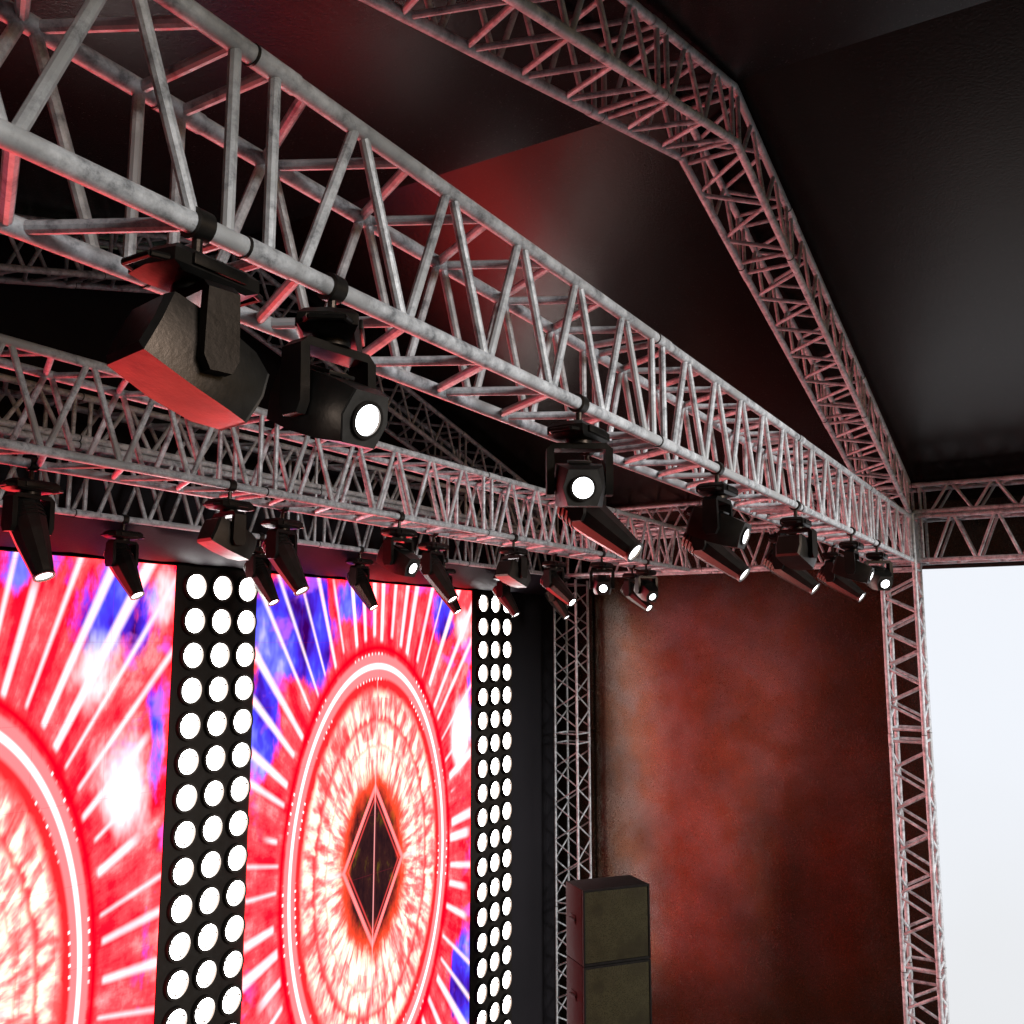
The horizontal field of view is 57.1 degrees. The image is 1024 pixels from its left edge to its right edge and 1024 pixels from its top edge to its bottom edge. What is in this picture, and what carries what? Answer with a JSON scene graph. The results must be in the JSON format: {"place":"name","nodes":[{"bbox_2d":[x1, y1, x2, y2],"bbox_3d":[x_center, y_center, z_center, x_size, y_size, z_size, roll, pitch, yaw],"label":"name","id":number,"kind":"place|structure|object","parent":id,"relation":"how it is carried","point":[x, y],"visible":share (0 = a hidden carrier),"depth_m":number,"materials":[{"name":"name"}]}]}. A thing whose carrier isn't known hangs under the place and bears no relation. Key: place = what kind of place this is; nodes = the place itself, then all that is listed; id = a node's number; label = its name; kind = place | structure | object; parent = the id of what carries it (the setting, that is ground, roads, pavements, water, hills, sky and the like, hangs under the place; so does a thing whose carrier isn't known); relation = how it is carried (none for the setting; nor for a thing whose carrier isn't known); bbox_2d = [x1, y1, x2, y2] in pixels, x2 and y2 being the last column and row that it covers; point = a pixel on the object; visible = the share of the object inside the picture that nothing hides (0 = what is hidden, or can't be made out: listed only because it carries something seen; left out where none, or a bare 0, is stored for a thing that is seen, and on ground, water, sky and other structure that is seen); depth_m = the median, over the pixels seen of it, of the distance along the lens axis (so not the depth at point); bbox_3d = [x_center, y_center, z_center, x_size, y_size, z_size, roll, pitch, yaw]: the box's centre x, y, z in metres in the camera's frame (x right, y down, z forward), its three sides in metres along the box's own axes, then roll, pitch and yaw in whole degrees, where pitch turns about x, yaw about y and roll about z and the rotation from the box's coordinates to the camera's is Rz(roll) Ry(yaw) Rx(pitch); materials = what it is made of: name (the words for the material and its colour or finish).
{"place":"outdoors","nodes":[
{"label":"outdoors","id":0,"kind":"place"},
{"bbox_2d":[553,579,591,1023],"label":"truss column","id":1,"kind":"structure","parent":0,"point":[578,864],"depth_m":15.16,"materials":[{"name":"metal"}]},
{"bbox_2d":[566,955,651,1023],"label":"speaker cabinet","id":2,"kind":"object","parent":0,"point":[617,993],"visible":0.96,"depth_m":11.21,"materials":[{"name":"paint"}]},
{"bbox_2d":[566,875,650,966],"bbox_3d":[1.175,4.991,11.530,0.950,0.864,0.503,3,-9,-21],"label":"speaker cabinet","id":3,"kind":"object","parent":2,"relation":"on","point":[607,920],"visible":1,"depth_m":11.33,"materials":[{"name":"paint"}]},
{"bbox_2d":[922,562,1023,1023],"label":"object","id":4,"kind":"object","parent":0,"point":[974,619],"visible":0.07,"depth_m":12.29,"materials":[{"name":"white"}]},
{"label":"stage floor","id":5,"kind":"structure","parent":0,"visible":0},
{"bbox_2d":[0,549,175,1023],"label":"led screen","id":6,"kind":"object","parent":5,"relation":"on","point":[85,658],"visible":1,"depth_m":8.18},
{"bbox_2d":[153,565,257,1023],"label":"blinder column","id":7,"kind":"structure","parent":5,"relation":"on","point":[201,930],"depth_m":9.31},
{"bbox_2d":[240,573,471,1023],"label":"led screen","id":8,"kind":"object","parent":5,"relation":"on","point":[357,900],"visible":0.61,"depth_m":11.21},
{"bbox_2d":[469,590,511,1023],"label":"blinder column","id":9,"kind":"structure","parent":5,"relation":"on","point":[490,980],"depth_m":13.59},
{"bbox_2d":[878,512,949,1023],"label":"truss column","id":10,"kind":"structure","parent":5,"relation":"on","point":[930,834],"depth_m":11.97,"materials":[{"name":"metal"}]},
{"bbox_2d":[0,0,913,561],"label":"lighting truss","id":11,"kind":"object","parent":10,"relation":"attached to","point":[176,212],"visible":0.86,"depth_m":3.31,"materials":[{"name":"metal"}]},
{"bbox_2d":[106,206,268,429],"bbox_3d":[-0.813,-0.510,2.409,0.308,0.556,0.390,-5,-9,31],"label":"moving light","id":12,"kind":"object","parent":11,"relation":"attached to","point":[182,348],"visible":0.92,"depth_m":2.31,"materials":[{"name":"black paint"}]},
{"bbox_2d":[266,272,387,448],"bbox_3d":[-0.547,-0.453,2.837,0.306,0.550,0.386,7,-11,-43],"label":"moving light","id":13,"kind":"object","parent":11,"relation":"attached to","point":[305,399],"visible":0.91,"depth_m":2.72,"materials":[{"name":"black paint"}]},
{"bbox_2d":[546,393,613,506],"bbox_3d":[0.301,-0.269,4.213,0.295,0.532,0.374,0,-8,-1],"label":"moving light","id":14,"kind":"object","parent":11,"relation":"attached to","point":[581,483],"visible":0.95,"depth_m":4.13,"materials":[{"name":"black paint"}]},
{"bbox_2d":[557,453,642,561],"bbox_3d":[0.478,-0.061,5.133,0.490,0.688,0.368,-5,-9,31],"label":"moving light","id":15,"kind":"object","parent":11,"relation":"attached to","point":[604,526],"visible":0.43,"depth_m":5.03,"materials":[{"name":"black paint"}]},
{"bbox_2d":[359,0,911,512],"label":"gable truss","id":16,"kind":"object","parent":11,"relation":"on","point":[571,36],"visible":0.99,"depth_m":6.66,"materials":[{"name":"metal"}]},
{"bbox_2d":[0,0,1023,528],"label":"roof canopy","id":17,"kind":"object","parent":16,"relation":"on","point":[890,134],"visible":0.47,"depth_m":7.73,"materials":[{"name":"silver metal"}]},
{"bbox_2d":[0,235,559,1023],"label":"back curtain","id":18,"kind":"object","parent":17,"relation":"hanging from","point":[86,323],"visible":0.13,"depth_m":12.12,"materials":[{"name":"black fabric"}]},
{"bbox_2d":[556,495,1023,1023],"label":"side tarp","id":19,"kind":"object","parent":17,"relation":"hanging from","point":[741,813],"visible":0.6,"depth_m":13.98,"materials":[{"name":"red plastic"}]},
{"bbox_2d":[681,496,750,581],"bbox_3d":[1.447,0.160,6.705,0.490,0.688,0.368,-5,-9,31],"label":"moving light","id":20,"kind":"object","parent":11,"relation":"attached to","point":[726,560],"visible":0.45,"depth_m":6.60,"materials":[{"name":"black paint"}]},
{"bbox_2d":[686,461,751,548],"bbox_3d":[1.270,-0.041,5.778,0.373,0.547,0.368,-5,-9,31],"label":"moving light","id":21,"kind":"object","parent":11,"relation":"attached to","point":[713,520],"visible":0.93,"depth_m":5.66,"materials":[{"name":"black paint"}]},
{"bbox_2d":[763,525,819,594],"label":"moving light","id":22,"kind":"object","parent":11,"relation":"attached to","point":[805,580],"visible":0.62,"depth_m":8.29,"materials":[{"name":"black paint"}]},
{"bbox_2d":[776,500,817,569],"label":"moving light","id":23,"kind":"object","parent":11,"relation":"attached to","point":[797,551],"visible":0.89,"depth_m":7.21,"materials":[{"name":"black paint"}]},
{"bbox_2d":[817,544,865,601],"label":"moving light","id":24,"kind":"object","parent":11,"relation":"attached to","point":[840,584],"visible":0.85,"depth_m":9.96,"materials":[{"name":"black paint"}]},
{"bbox_2d":[832,527,874,583],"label":"moving light","id":25,"kind":"object","parent":11,"relation":"attached to","point":[849,565],"visible":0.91,"depth_m":8.90,"materials":[{"name":"black paint"}]},
{"bbox_2d":[863,539,893,590],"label":"moving light","id":26,"kind":"object","parent":11,"relation":"attached to","point":[882,578],"visible":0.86,"depth_m":9.98,"materials":[{"name":"black paint"}]},
{"bbox_2d":[563,507,1023,578],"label":"box truss","id":27,"kind":"object","parent":10,"relation":"attached to","point":[958,517],"visible":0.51,"depth_m":12.39,"materials":[{"name":"metal"}]},
{"bbox_2d":[0,426,570,578],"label":"lighting truss","id":28,"kind":"object","parent":27,"relation":"attached to","point":[60,443],"visible":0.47,"depth_m":9.13,"materials":[{"name":"metal"}]},
{"bbox_2d":[101,514,144,599],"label":"moving light","id":29,"kind":"object","parent":28,"relation":"attached to","point":[121,554],"visible":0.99,"depth_m":8.03,"materials":[{"name":"black paint"}]},
{"bbox_2d":[243,532,279,605],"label":"moving light","id":30,"kind":"object","parent":28,"relation":"attached to","point":[257,567],"visible":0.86,"depth_m":9.35,"materials":[{"name":"black paint"}]},
{"bbox_2d":[0,373,558,536],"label":"box truss","id":31,"kind":"object","parent":28,"relation":"on","point":[116,417],"visible":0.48,"depth_m":9.23,"materials":[{"name":"metal"}]},
{"bbox_2d":[0,213,560,537],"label":"gable truss","id":32,"kind":"object","parent":31,"relation":"on","point":[93,276],"visible":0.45,"depth_m":10.29,"materials":[{"name":"metal"}]},
{"bbox_2d":[0,507,568,594],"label":"header cloth","id":33,"kind":"object","parent":28,"relation":"hanging from","point":[76,535],"visible":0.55,"depth_m":9.05,"materials":[{"name":"black fabric"}]},
{"bbox_2d":[346,546,378,610],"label":"moving light","id":34,"kind":"object","parent":28,"relation":"attached to","point":[358,576],"visible":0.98,"depth_m":10.66,"materials":[{"name":"black paint"}]},
{"bbox_2d":[432,557,461,614],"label":"moving light","id":35,"kind":"object","parent":28,"relation":"attached to","point":[455,608],"visible":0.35,"depth_m":12.07,"materials":[{"name":"black paint"}]},
{"bbox_2d":[493,576,519,617],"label":"moving light","id":36,"kind":"object","parent":28,"relation":"attached to","point":[502,592],"visible":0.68,"depth_m":13.28,"materials":[{"name":"black paint"}]},
{"bbox_2d":[545,572,569,619],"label":"moving light","id":37,"kind":"object","parent":28,"relation":"attached to","point":[558,605],"visible":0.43,"depth_m":14.55,"materials":[{"name":"black paint"}]},
{"bbox_2d":[0,333,689,572],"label":"lighting truss","id":38,"kind":"object","parent":27,"relation":"attached to","point":[84,465],"visible":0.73,"depth_m":7.19,"materials":[{"name":"metal"}]},
{"bbox_2d":[0,456,63,581],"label":"moving light","id":39,"kind":"object","parent":38,"relation":"attached to","point":[28,516],"visible":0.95,"depth_m":5.52,"materials":[{"name":"black paint"}]},
{"bbox_2d":[197,479,256,560],"bbox_3d":[-1.926,0.048,6.401,0.308,0.551,0.390,-5,-9,31],"label":"moving light","id":40,"kind":"object","parent":38,"relation":"attached to","point":[220,533],"visible":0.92,"depth_m":6.30,"materials":[{"name":"black paint"}]},
{"bbox_2d":[260,501,308,595],"bbox_3d":[-1.779,0.286,7.385,0.386,0.748,0.340,2,-8,-12],"label":"moving light","id":41,"kind":"object","parent":38,"relation":"attached to","point":[279,545],"visible":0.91,"depth_m":7.27,"materials":[{"name":"black paint"}]},
{"bbox_2d":[376,511,419,576],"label":"moving light","id":42,"kind":"object","parent":38,"relation":"attached to","point":[399,559],"visible":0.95,"depth_m":7.86,"materials":[{"name":"black paint"}]},
{"bbox_2d":[418,533,457,603],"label":"moving light","id":43,"kind":"object","parent":38,"relation":"attached to","point":[432,570],"visible":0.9,"depth_m":8.97,"materials":[{"name":"black paint"}]},
{"bbox_2d":[495,533,529,587],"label":"moving light","id":44,"kind":"object","parent":38,"relation":"attached to","point":[512,573],"visible":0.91,"depth_m":9.45,"materials":[{"name":"black paint"}]},
{"bbox_2d":[540,553,576,606],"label":"moving light","id":45,"kind":"object","parent":38,"relation":"attached to","point":[552,582],"visible":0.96,"depth_m":11.01,"materials":[{"name":"black paint"}]},
{"bbox_2d":[589,550,614,594],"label":"moving light","id":46,"kind":"object","parent":38,"relation":"attached to","point":[602,584],"visible":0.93,"depth_m":11.20,"materials":[{"name":"black paint"}]},
{"bbox_2d":[621,565,652,611],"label":"moving light","id":47,"kind":"object","parent":38,"relation":"attached to","point":[627,590],"visible":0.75,"depth_m":12.90,"materials":[{"name":"black paint"}]},
{"bbox_2d":[634,559,657,601],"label":"moving light","id":48,"kind":"object","parent":38,"relation":"attached to","point":[646,588],"visible":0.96,"depth_m":12.30,"materials":[{"name":"black paint"}]},
{"bbox_2d":[564,474,1023,537],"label":"box truss","id":49,"kind":"object","parent":27,"relation":"on","point":[1001,482],"visible":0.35,"depth_m":12.29,"materials":[{"name":"metal"}]}
]}

